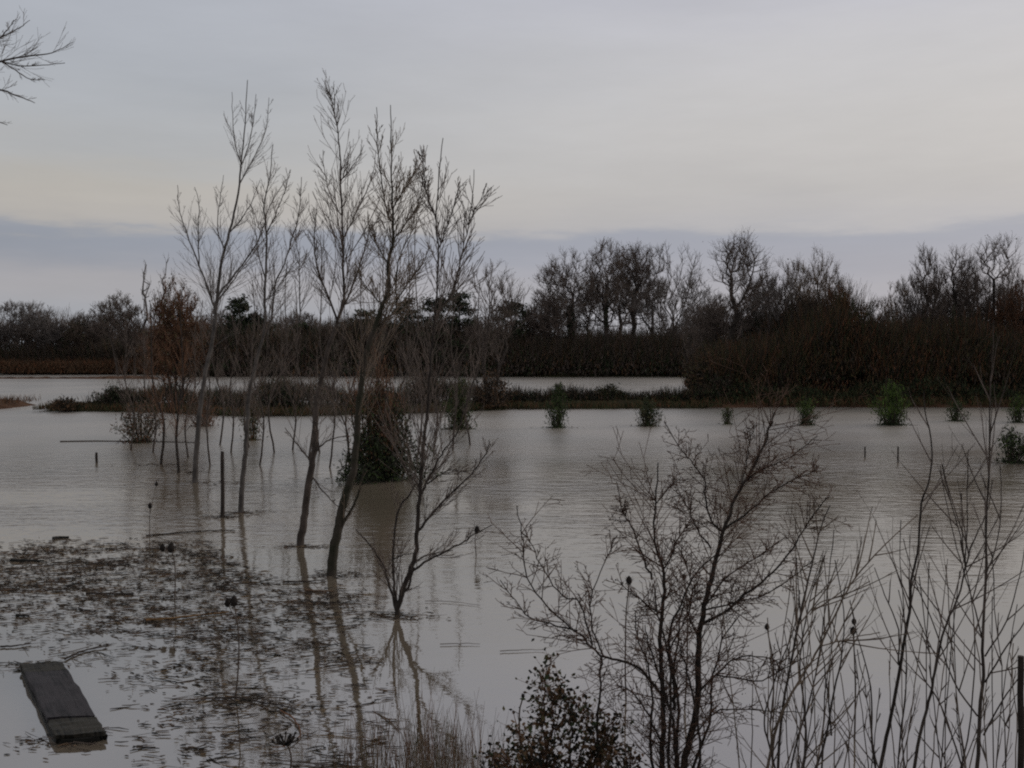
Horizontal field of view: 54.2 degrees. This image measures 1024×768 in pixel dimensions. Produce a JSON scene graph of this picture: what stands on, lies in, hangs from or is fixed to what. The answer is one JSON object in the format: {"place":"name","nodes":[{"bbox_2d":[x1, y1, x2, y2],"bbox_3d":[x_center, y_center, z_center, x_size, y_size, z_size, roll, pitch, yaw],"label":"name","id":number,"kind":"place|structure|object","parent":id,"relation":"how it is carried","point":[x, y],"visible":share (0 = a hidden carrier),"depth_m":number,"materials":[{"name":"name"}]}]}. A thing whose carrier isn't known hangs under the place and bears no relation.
{"place":"outdoors","nodes":[
{"label":"outdoors","id":0,"kind":"place"},
{"bbox_2d":[0,6,74,124],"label":"overhanging tree","id":1,"kind":"object","parent":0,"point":[14,57],"visible":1,"depth_m":14.62,"materials":[{"name":"brown plant"}]},
{"bbox_2d":[0,376,161,378],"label":"spit","id":2,"kind":"structure","parent":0,"point":[116,377],"depth_m":104.33,"materials":[{"name":"orange soil"}]},
{"bbox_2d":[0,356,180,374],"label":"reeds","id":3,"kind":"object","parent":2,"relation":"on","point":[51,365],"visible":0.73,"depth_m":120.62,"materials":[{"name":"brown plant"}]},
{"bbox_2d":[0,362,681,376],"bbox_3d":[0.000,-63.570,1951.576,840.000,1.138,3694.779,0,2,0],"label":"field","id":4,"kind":"structure","parent":0,"point":[212,374],"depth_m":113.96,"materials":[{"name":"plant"}]},
{"bbox_2d":[0,299,38,373],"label":"bare tree","id":5,"kind":"object","parent":4,"relation":"on","point":[15,316],"visible":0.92,"depth_m":123.16,"materials":[{"name":"brown plant"}]},
{"bbox_2d":[18,300,62,373],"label":"bare tree","id":6,"kind":"object","parent":4,"relation":"on","point":[43,317],"visible":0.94,"depth_m":123.01,"materials":[{"name":"brown plant"}]},
{"bbox_2d":[56,318,98,372],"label":"bare tree","id":7,"kind":"object","parent":4,"relation":"on","point":[74,329],"visible":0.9,"depth_m":122.66,"materials":[{"name":"brown plant"}]},
{"bbox_2d":[71,322,114,373],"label":"bare tree","id":8,"kind":"object","parent":4,"relation":"on","point":[97,330],"visible":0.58,"depth_m":123.63,"materials":[{"name":"brown plant"}]},
{"bbox_2d":[88,289,144,375],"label":"bare tree","id":9,"kind":"object","parent":4,"relation":"on","point":[113,318],"visible":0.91,"depth_m":115.46,"materials":[{"name":"brown plant"}]},
{"bbox_2d":[117,304,155,375],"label":"hedgerow tree","id":10,"kind":"object","parent":4,"relation":"on","point":[135,319],"visible":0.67,"depth_m":116.37,"materials":[{"name":"brown plant"}]},
{"bbox_2d":[219,293,259,374],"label":"evergreen tree","id":11,"kind":"object","parent":4,"relation":"on","point":[237,306],"visible":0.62,"depth_m":113.41,"materials":[{"name":"green plant"}]},
{"bbox_2d":[0,309,723,376],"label":"hedgerow","id":12,"kind":"object","parent":4,"relation":"on","point":[650,354],"visible":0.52,"depth_m":111.81,"materials":[{"name":"brown plant"}]},
{"bbox_2d":[370,296,430,374],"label":"evergreen tree","id":13,"kind":"object","parent":4,"relation":"on","point":[402,312],"visible":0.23,"depth_m":113.18,"materials":[{"name":"green plant"}]},
{"bbox_2d":[408,294,455,372],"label":"evergreen tree","id":14,"kind":"object","parent":4,"relation":"on","point":[427,304],"visible":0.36,"depth_m":111.93,"materials":[{"name":"green plant"}]},
{"bbox_2d":[0,302,899,364],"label":"distant wood","id":15,"kind":"object","parent":4,"relation":"on","point":[65,321],"visible":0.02,"depth_m":171.91,"materials":[{"name":"brown plant"}]},
{"bbox_2d":[419,291,485,375],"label":"evergreen tree","id":16,"kind":"object","parent":4,"relation":"on","point":[464,296],"visible":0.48,"depth_m":111.71,"materials":[{"name":"green plant"}]},
{"bbox_2d":[490,298,532,374],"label":"evergreen tree","id":17,"kind":"object","parent":4,"relation":"on","point":[520,320],"visible":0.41,"depth_m":112.95,"materials":[{"name":"green plant"}]},
{"bbox_2d":[519,286,568,371],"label":"bare tree","id":18,"kind":"object","parent":4,"relation":"on","point":[543,311],"visible":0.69,"depth_m":113.58,"materials":[{"name":"brown plant"}]},
{"bbox_2d":[527,245,602,373],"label":"bare tree","id":19,"kind":"object","parent":4,"relation":"on","point":[570,314],"visible":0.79,"depth_m":112.77,"materials":[{"name":"plant"}]},
{"bbox_2d":[563,276,612,337],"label":"back row tree","id":20,"kind":"object","parent":4,"relation":"on","point":[588,322],"visible":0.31,"depth_m":129.48,"materials":[{"name":"brown plant"}]},
{"bbox_2d":[574,237,646,375],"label":"bare tree","id":21,"kind":"object","parent":4,"relation":"on","point":[604,301],"visible":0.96,"depth_m":111.62,"materials":[{"name":"brown plant"}]},
{"bbox_2d":[605,241,670,371],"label":"bare tree","id":22,"kind":"object","parent":4,"relation":"on","point":[634,271],"visible":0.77,"depth_m":114.80,"materials":[{"name":"brown plant"}]},
{"bbox_2d":[618,276,679,334],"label":"back row tree","id":23,"kind":"object","parent":4,"relation":"on","point":[645,309],"visible":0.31,"depth_m":125.74,"materials":[{"name":"brown plant"}]},
{"bbox_2d":[627,242,718,375],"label":"bare tree","id":24,"kind":"object","parent":4,"relation":"on","point":[670,307],"visible":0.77,"depth_m":112.32,"materials":[{"name":"brown plant"}]},
{"bbox_2d":[677,278,729,334],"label":"back row tree","id":25,"kind":"object","parent":4,"relation":"on","point":[702,293],"visible":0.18,"depth_m":123.80,"materials":[{"name":"brown plant"}]},
{"bbox_2d":[32,398,722,416],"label":"bank","id":26,"kind":"structure","parent":0,"point":[515,407],"depth_m":50.77,"materials":[{"name":"green plant"}]},
{"bbox_2d":[48,395,82,411],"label":"bank bush","id":27,"kind":"object","parent":26,"relation":"on","point":[57,402],"visible":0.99,"depth_m":48.31,"materials":[{"name":"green plant"}]},
{"bbox_2d":[88,379,138,406],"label":"bank bush","id":28,"kind":"object","parent":26,"relation":"on","point":[114,398],"visible":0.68,"depth_m":49.35,"materials":[{"name":"green plant"}]},
{"bbox_2d":[130,273,217,412],"bbox_3d":[-15.789,-1.866,47.228,3.948,6.834,3.894,0,2,0],"label":"rusty willow","id":29,"kind":"object","parent":26,"relation":"on","point":[169,321],"visible":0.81,"depth_m":47.04,"materials":[{"name":"brown plant"}]},
{"bbox_2d":[252,376,308,407],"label":"bank bush","id":30,"kind":"object","parent":26,"relation":"on","point":[281,401],"visible":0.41,"depth_m":47.67,"materials":[{"name":"black plant"}]},
{"bbox_2d":[81,371,713,409],"bbox_3d":[-5.436,0.263,49.753,32.395,1.973,7.785,0,2,0],"label":"bank bramble","id":31,"kind":"object","parent":26,"relation":"on","point":[575,393],"visible":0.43,"depth_m":51.54,"materials":[{"name":"brown plant"}]},
{"bbox_2d":[470,368,516,408],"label":"bank bush","id":32,"kind":"object","parent":26,"relation":"on","point":[491,387],"visible":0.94,"depth_m":49.77,"materials":[{"name":"green plant"}]},
{"bbox_2d":[458,259,535,391],"bbox_3d":[-0.561,-2.632,51.859,4.165,7.854,4.236,1,2,21],"label":"bare tree","id":33,"kind":"object","parent":26,"relation":"on","point":[491,306],"visible":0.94,"depth_m":51.56,"materials":[{"name":"plant"}]},
{"bbox_2d":[0,374,1023,767],"bbox_3d":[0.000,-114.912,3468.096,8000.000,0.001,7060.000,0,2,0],"label":"flood water","id":34,"kind":"structure","parent":0,"point":[56,478],"depth_m":13.68,"materials":[{"name":"liquid"}]},
{"bbox_2d":[19,661,107,743],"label":"timber walkway","id":35,"kind":"structure","parent":34,"relation":"on","point":[61,703],"depth_m":8.26,"materials":[{"name":"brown wood"}]},
{"bbox_2d":[112,308,146,449],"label":"thin stem","id":36,"kind":"object","parent":34,"relation":"on","point":[128,393],"visible":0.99,"depth_m":30.02,"materials":[{"name":"brown plant"}]},
{"bbox_2d":[110,399,166,443],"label":"drowned bush","id":37,"kind":"object","parent":34,"relation":"on","point":[141,439],"visible":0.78,"depth_m":32.51,"materials":[{"name":"brown plant"}]},
{"bbox_2d":[124,325,170,452],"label":"thin stem","id":38,"kind":"object","parent":34,"relation":"on","point":[146,364],"visible":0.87,"depth_m":29.29,"materials":[{"name":"brown plant"}]},
{"bbox_2d":[136,302,175,464],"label":"thin stem","id":39,"kind":"object","parent":34,"relation":"on","point":[160,408],"visible":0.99,"depth_m":26.11,"materials":[{"name":"brown plant"}]},
{"bbox_2d":[151,291,201,472],"bbox_3d":[-8.029,0.101,24.520,1.264,4.938,1.243,-2,3,-41],"label":"thin stem","id":40,"kind":"object","parent":34,"relation":"on","point":[182,375],"visible":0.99,"depth_m":24.51,"materials":[{"name":"brown plant"}]},
{"bbox_2d":[168,322,220,457],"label":"thin stem","id":41,"kind":"object","parent":34,"relation":"on","point":[186,414],"visible":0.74,"depth_m":27.93,"materials":[{"name":"brown plant"}]},
{"bbox_2d":[186,297,238,464],"bbox_3d":[-8.024,0.115,26.179,1.198,4.794,1.322,1,2,27],"label":"thin stem","id":42,"kind":"object","parent":34,"relation":"on","point":[207,408],"visible":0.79,"depth_m":26.12,"materials":[{"name":"brown plant"}]},
{"bbox_2d":[204,289,237,444],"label":"thin stem","id":43,"kind":"object","parent":34,"relation":"on","point":[220,390],"visible":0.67,"depth_m":31.61,"materials":[{"name":"brown plant"}]},
{"bbox_2d":[169,80,290,482],"bbox_3d":[-6.358,-2.099,22.423,3.119,9.488,2.063,0,2,0],"label":"sapling","id":44,"kind":"object","parent":34,"relation":"on","point":[216,306],"visible":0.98,"depth_m":22.58,"materials":[{"name":"brown plant"}]},
{"bbox_2d":[214,321,259,452],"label":"thin stem","id":45,"kind":"object","parent":34,"relation":"on","point":[233,412],"visible":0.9,"depth_m":29.29,"materials":[{"name":"brown plant"}]},
{"bbox_2d":[238,399,267,440],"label":"young evergreen","id":46,"kind":"object","parent":34,"relation":"on","point":[253,429],"visible":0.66,"depth_m":33.28,"materials":[{"name":"green plant"}]},
{"bbox_2d":[234,280,282,464],"bbox_3d":[-6.588,-0.135,26.211,1.504,5.292,1.361,0,2,0],"label":"thin stem","id":47,"kind":"object","parent":34,"relation":"on","point":[257,393],"visible":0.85,"depth_m":26.12,"materials":[{"name":"brown plant"}]},
{"bbox_2d":[223,145,317,512],"bbox_3d":[-4.421,-0.809,18.579,1.778,7.159,1.407,0,2,0],"label":"sapling","id":48,"kind":"object","parent":34,"relation":"in","point":[274,290],"visible":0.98,"depth_m":18.39,"materials":[{"name":"brown plant"}]},
{"bbox_2d":[259,260,305,452],"bbox_3d":[-6.760,-0.613,29.294,1.461,6.053,1.211,0,2,0],"label":"thin stem","id":49,"kind":"object","parent":34,"relation":"on","point":[278,378],"visible":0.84,"depth_m":29.32,"materials":[{"name":"brown plant"}]},
{"bbox_2d":[257,303,309,449],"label":"thin stem","id":50,"kind":"object","parent":34,"relation":"on","point":[290,396],"visible":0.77,"depth_m":30.03,"materials":[{"name":"brown plant"}]},
{"bbox_2d":[277,288,326,456],"bbox_3d":[-5.873,-0.226,27.895,1.250,5.364,1.301,1,2,30],"label":"thin stem","id":51,"kind":"object","parent":34,"relation":"on","point":[298,371],"visible":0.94,"depth_m":27.92,"materials":[{"name":"brown plant"}]},
{"bbox_2d":[303,237,357,467],"bbox_3d":[-4.669,-0.644,25.643,1.248,6.352,1.203,-2,3,-41],"label":"bare tree","id":52,"kind":"object","parent":34,"relation":"on","point":[332,397],"visible":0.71,"depth_m":25.58,"materials":[{"name":"brown plant"}]},
{"bbox_2d":[309,319,353,463],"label":"thin stem","id":53,"kind":"object","parent":34,"relation":"on","point":[335,351],"visible":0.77,"depth_m":24.21,"materials":[{"name":"brown plant"}]},
{"bbox_2d":[278,68,391,546],"bbox_3d":[-2.591,-0.946,15.370,1.595,7.652,1.490,-1,2,-36],"label":"sapling","id":54,"kind":"object","parent":34,"relation":"in","point":[315,448],"visible":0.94,"depth_m":15.18,"materials":[{"name":"brown plant"}]},
{"bbox_2d":[335,250,373,454],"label":"thin stem","id":55,"kind":"object","parent":34,"relation":"on","point":[360,305],"visible":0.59,"depth_m":26.72,"materials":[{"name":"brown plant"}]},
{"bbox_2d":[315,105,440,575],"bbox_3d":[-1.670,-0.384,13.411,1.397,6.668,1.326,1,2,27],"label":"sapling","id":56,"kind":"object","parent":34,"relation":"in","point":[341,518],"visible":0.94,"depth_m":13.30,"materials":[{"name":"brown plant"}]},
{"bbox_2d":[333,328,442,485],"bbox_3d":[-2.895,0.781,23.095,2.530,4.270,2.208,0,2,0],"label":"ivy clump","id":57,"kind":"object","parent":34,"relation":"on","point":[374,451],"visible":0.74,"depth_m":22.92,"materials":[{"name":"green plant"}]},
{"bbox_2d":[384,212,427,425],"bbox_3d":[-2.808,-0.961,25.552,1.259,6.996,0.918,0,2,0],"label":"thin stem","id":58,"kind":"object","parent":34,"relation":"on","point":[405,376],"visible":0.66,"depth_m":25.59,"materials":[{"name":"brown plant"}]},
{"bbox_2d":[390,241,426,457],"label":"thin stem","id":59,"kind":"object","parent":34,"relation":"on","point":[407,343],"visible":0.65,"depth_m":27.97,"materials":[{"name":"brown plant"}]},
{"bbox_2d":[298,667,533,767],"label":"dead reeds","id":60,"kind":"object","parent":34,"relation":"on","point":[407,736],"visible":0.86,"depth_m":7.21,"materials":[{"name":"brown plant"}]},
{"bbox_2d":[356,139,500,616],"bbox_3d":[-0.959,0.132,11.255,1.703,5.780,1.380,0,2,0],"label":"sapling","id":61,"kind":"object","parent":34,"relation":"in","point":[403,589],"visible":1,"depth_m":11.24,"materials":[{"name":"brown plant"}]},
{"bbox_2d":[417,322,458,451],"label":"thin stem","id":62,"kind":"object","parent":34,"relation":"on","point":[447,357],"visible":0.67,"depth_m":29.30,"materials":[{"name":"brown plant"}]},
{"bbox_2d":[434,225,470,449],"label":"thin stem","id":63,"kind":"object","parent":34,"relation":"on","point":[455,377],"visible":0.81,"depth_m":30.03,"materials":[{"name":"brown plant"}]},
{"bbox_2d":[436,377,478,429],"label":"young evergreen","id":64,"kind":"object","parent":34,"relation":"on","point":[459,412],"visible":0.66,"depth_m":37.81,"materials":[{"name":"green plant"}]},
{"bbox_2d":[448,285,495,444],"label":"thin stem","id":65,"kind":"object","parent":34,"relation":"on","point":[477,370],"visible":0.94,"depth_m":31.60,"materials":[{"name":"brown plant"}]},
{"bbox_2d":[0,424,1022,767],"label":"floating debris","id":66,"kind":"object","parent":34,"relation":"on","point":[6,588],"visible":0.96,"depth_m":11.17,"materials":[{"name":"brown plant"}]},
{"bbox_2d":[541,381,573,428],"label":"young evergreen","id":67,"kind":"object","parent":34,"relation":"on","point":[554,412],"visible":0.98,"depth_m":38.60,"materials":[{"name":"green plant"}]},
{"bbox_2d":[473,638,647,767],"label":"bramble","id":68,"kind":"object","parent":34,"relation":"on","point":[551,742],"visible":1,"depth_m":6.22,"materials":[{"name":"green plant"}]},
{"bbox_2d":[631,394,666,426],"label":"young evergreen","id":69,"kind":"object","parent":34,"relation":"on","point":[646,415],"visible":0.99,"depth_m":39.44,"materials":[{"name":"green plant"}]},
{"bbox_2d":[482,357,867,767],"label":"thorn shrub","id":70,"kind":"object","parent":34,"relation":"on","point":[665,699],"visible":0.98,"depth_m":6.14,"materials":[{"name":"brown plant"}]},
{"bbox_2d":[795,395,820,425],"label":"young evergreen","id":71,"kind":"object","parent":34,"relation":"on","point":[806,410],"visible":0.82,"depth_m":39.91,"materials":[{"name":"green plant"}]},
{"bbox_2d":[868,379,913,425],"bbox_3d":[15.113,0.824,40.039,1.782,2.166,2.040,0,2,0],"label":"bright broom","id":72,"kind":"object","parent":34,"relation":"on","point":[893,413],"visible":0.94,"depth_m":39.84,"materials":[{"name":"green plant"}]},
{"bbox_2d":[821,387,975,767],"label":"willow whips","id":73,"kind":"object","parent":34,"relation":"on","point":[903,647],"visible":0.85,"depth_m":6.70,"materials":[{"name":"brown plant"}]},
{"bbox_2d":[887,320,1023,767],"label":"willow whips","id":74,"kind":"object","parent":34,"relation":"on","point":[979,716],"visible":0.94,"depth_m":6.36,"materials":[{"name":"brown plant"}]},
{"bbox_2d":[892,444,1023,767],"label":"willow whips","id":75,"kind":"object","parent":34,"relation":"on","point":[939,644],"visible":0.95,"depth_m":6.10,"materials":[{"name":"brown plant"}]},
{"bbox_2d":[992,425,1023,463],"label":"leafy shrub","id":76,"kind":"object","parent":34,"relation":"in","point":[1010,444],"visible":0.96,"depth_m":26.61,"materials":[{"name":"green plant"}]},
{"bbox_2d":[1002,392,1023,422],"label":"young evergreen","id":77,"kind":"object","parent":34,"relation":"on","point":[1018,413],"visible":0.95,"depth_m":41.33,"materials":[{"name":"green plant"}]},
{"bbox_2d":[1017,655,1023,767],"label":"post","id":78,"kind":"object","parent":34,"relation":"on","point":[1020,706],"visible":1,"depth_m":6.26,"materials":[{"name":"brown wood"}]},
{"bbox_2d":[0,0,1023,342],"label":"sky","id":79,"kind":"structure","parent":0,"point":[865,133],"materials":[{"name":"grey"}]},
{"bbox_2d":[684,379,1023,407],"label":"bank","id":80,"kind":"structure","parent":0,"point":[749,405],"depth_m":52.60,"materials":[{"name":"green plant"}]},
{"bbox_2d":[678,303,723,365],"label":"scrub tree","id":81,"kind":"object","parent":80,"relation":"on","point":[702,331],"visible":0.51,"depth_m":60.78,"materials":[{"name":"brown plant"}]},
{"bbox_2d":[678,341,730,397],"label":"bank bush","id":82,"kind":"object","parent":80,"relation":"on","point":[694,378],"visible":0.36,"depth_m":53.60,"materials":[{"name":"brown plant"}]},
{"bbox_2d":[695,364,743,401],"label":"bank bush","id":83,"kind":"object","parent":80,"relation":"on","point":[717,383],"visible":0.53,"depth_m":52.73,"materials":[{"name":"black plant"}]},
{"bbox_2d":[689,293,752,354],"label":"scrub tree","id":84,"kind":"object","parent":80,"relation":"on","point":[712,328],"visible":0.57,"depth_m":59.95,"materials":[{"name":"brown plant"}]},
{"bbox_2d":[705,225,783,345],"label":"bare tree","id":85,"kind":"object","parent":80,"relation":"on","point":[735,306],"visible":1,"depth_m":56.53,"materials":[{"name":"brown plant"}]},
{"bbox_2d":[731,269,794,392],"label":"bare tree","id":86,"kind":"object","parent":80,"relation":"on","point":[775,297],"visible":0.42,"depth_m":57.33,"materials":[{"name":"brown plant"}]},
{"bbox_2d":[757,255,811,314],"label":"scrub tree","id":87,"kind":"object","parent":80,"relation":"on","point":[792,293],"visible":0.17,"depth_m":61.63,"materials":[{"name":"brown plant"}]},
{"bbox_2d":[768,293,823,394],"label":"scrub tree","id":88,"kind":"object","parent":80,"relation":"on","point":[804,303],"visible":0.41,"depth_m":56.48,"materials":[{"name":"brown plant"}]},
{"bbox_2d":[604,394,1023,405],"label":"bank grass","id":89,"kind":"structure","parent":80,"relation":"on","point":[786,401],"depth_m":52.27,"materials":[{"name":"green plant"}]},
{"bbox_2d":[783,245,847,388],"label":"bare tree","id":90,"kind":"object","parent":80,"relation":"on","point":[817,283],"visible":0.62,"depth_m":57.99,"materials":[{"name":"plant"}]},
{"bbox_2d":[680,274,1023,400],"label":"bramble thicket","id":91,"kind":"object","parent":80,"relation":"on","point":[814,350],"visible":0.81,"depth_m":53.41,"materials":[{"name":"brown plant"}]},
{"bbox_2d":[687,370,1023,406],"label":"bramble fringe","id":92,"kind":"object","parent":80,"relation":"on","point":[1007,393],"visible":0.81,"depth_m":52.64,"materials":[{"name":"brown plant"}]},
{"bbox_2d":[870,279,911,341],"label":"bare tree","id":93,"kind":"object","parent":80,"relation":"on","point":[891,304],"visible":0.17,"depth_m":58.94,"materials":[{"name":"brown plant"}]},
{"bbox_2d":[882,271,939,320],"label":"scrub tree","id":94,"kind":"object","parent":80,"relation":"on","point":[900,299],"visible":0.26,"depth_m":61.63,"materials":[{"name":"brown plant"}]},
{"bbox_2d":[909,241,951,390],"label":"bare tree","id":95,"kind":"object","parent":80,"relation":"on","point":[933,287],"visible":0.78,"depth_m":57.55,"materials":[{"name":"brown plant"}]},
{"bbox_2d":[937,245,988,386],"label":"bare tree","id":96,"kind":"object","parent":80,"relation":"on","point":[956,294],"visible":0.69,"depth_m":58.65,"materials":[{"name":"brown plant"}]},
{"bbox_2d":[949,298,1010,386],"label":"scrub tree","id":97,"kind":"object","parent":80,"relation":"on","point":[977,313],"visible":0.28,"depth_m":57.68,"materials":[{"name":"brown plant"}]},
{"bbox_2d":[946,232,1023,338],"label":"bare tree","id":98,"kind":"object","parent":80,"relation":"on","point":[993,295],"visible":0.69,"depth_m":57.78,"materials":[{"name":"brown plant"}]},
{"bbox_2d":[988,277,1023,347],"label":"bare tree","id":99,"kind":"object","parent":80,"relation":"on","point":[1011,304],"visible":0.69,"depth_m":56.70,"materials":[{"name":"brown plant"}]},
{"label":"near bank","id":100,"kind":"structure","parent":0,"visible":0},
{"bbox_2d":[787,558,820,767],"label":"shoot","id":101,"kind":"object","parent":100,"relation":"on","point":[813,735],"visible":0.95,"depth_m":5.57,"materials":[{"name":"brown plant"}]},
{"bbox_2d":[734,500,882,767],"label":"willow whips","id":102,"kind":"object","parent":100,"relation":"on","point":[842,650],"visible":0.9,"depth_m":5.97,"materials":[{"name":"brown plant"}]},
{"bbox_2d":[766,498,938,767],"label":"willow whips","id":103,"kind":"object","parent":100,"relation":"on","point":[798,683],"visible":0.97,"depth_m":5.98,"materials":[{"name":"brown plant"}]},
{"bbox_2d":[894,562,952,767],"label":"shoot","id":104,"kind":"object","parent":100,"relation":"on","point":[925,670],"visible":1,"depth_m":5.40,"materials":[{"name":"brown plant"}]},
{"bbox_2d":[990,551,1014,767],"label":"shoot","id":105,"kind":"object","parent":100,"relation":"on","point":[999,658],"visible":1,"depth_m":5.84,"materials":[{"name":"brown plant"}]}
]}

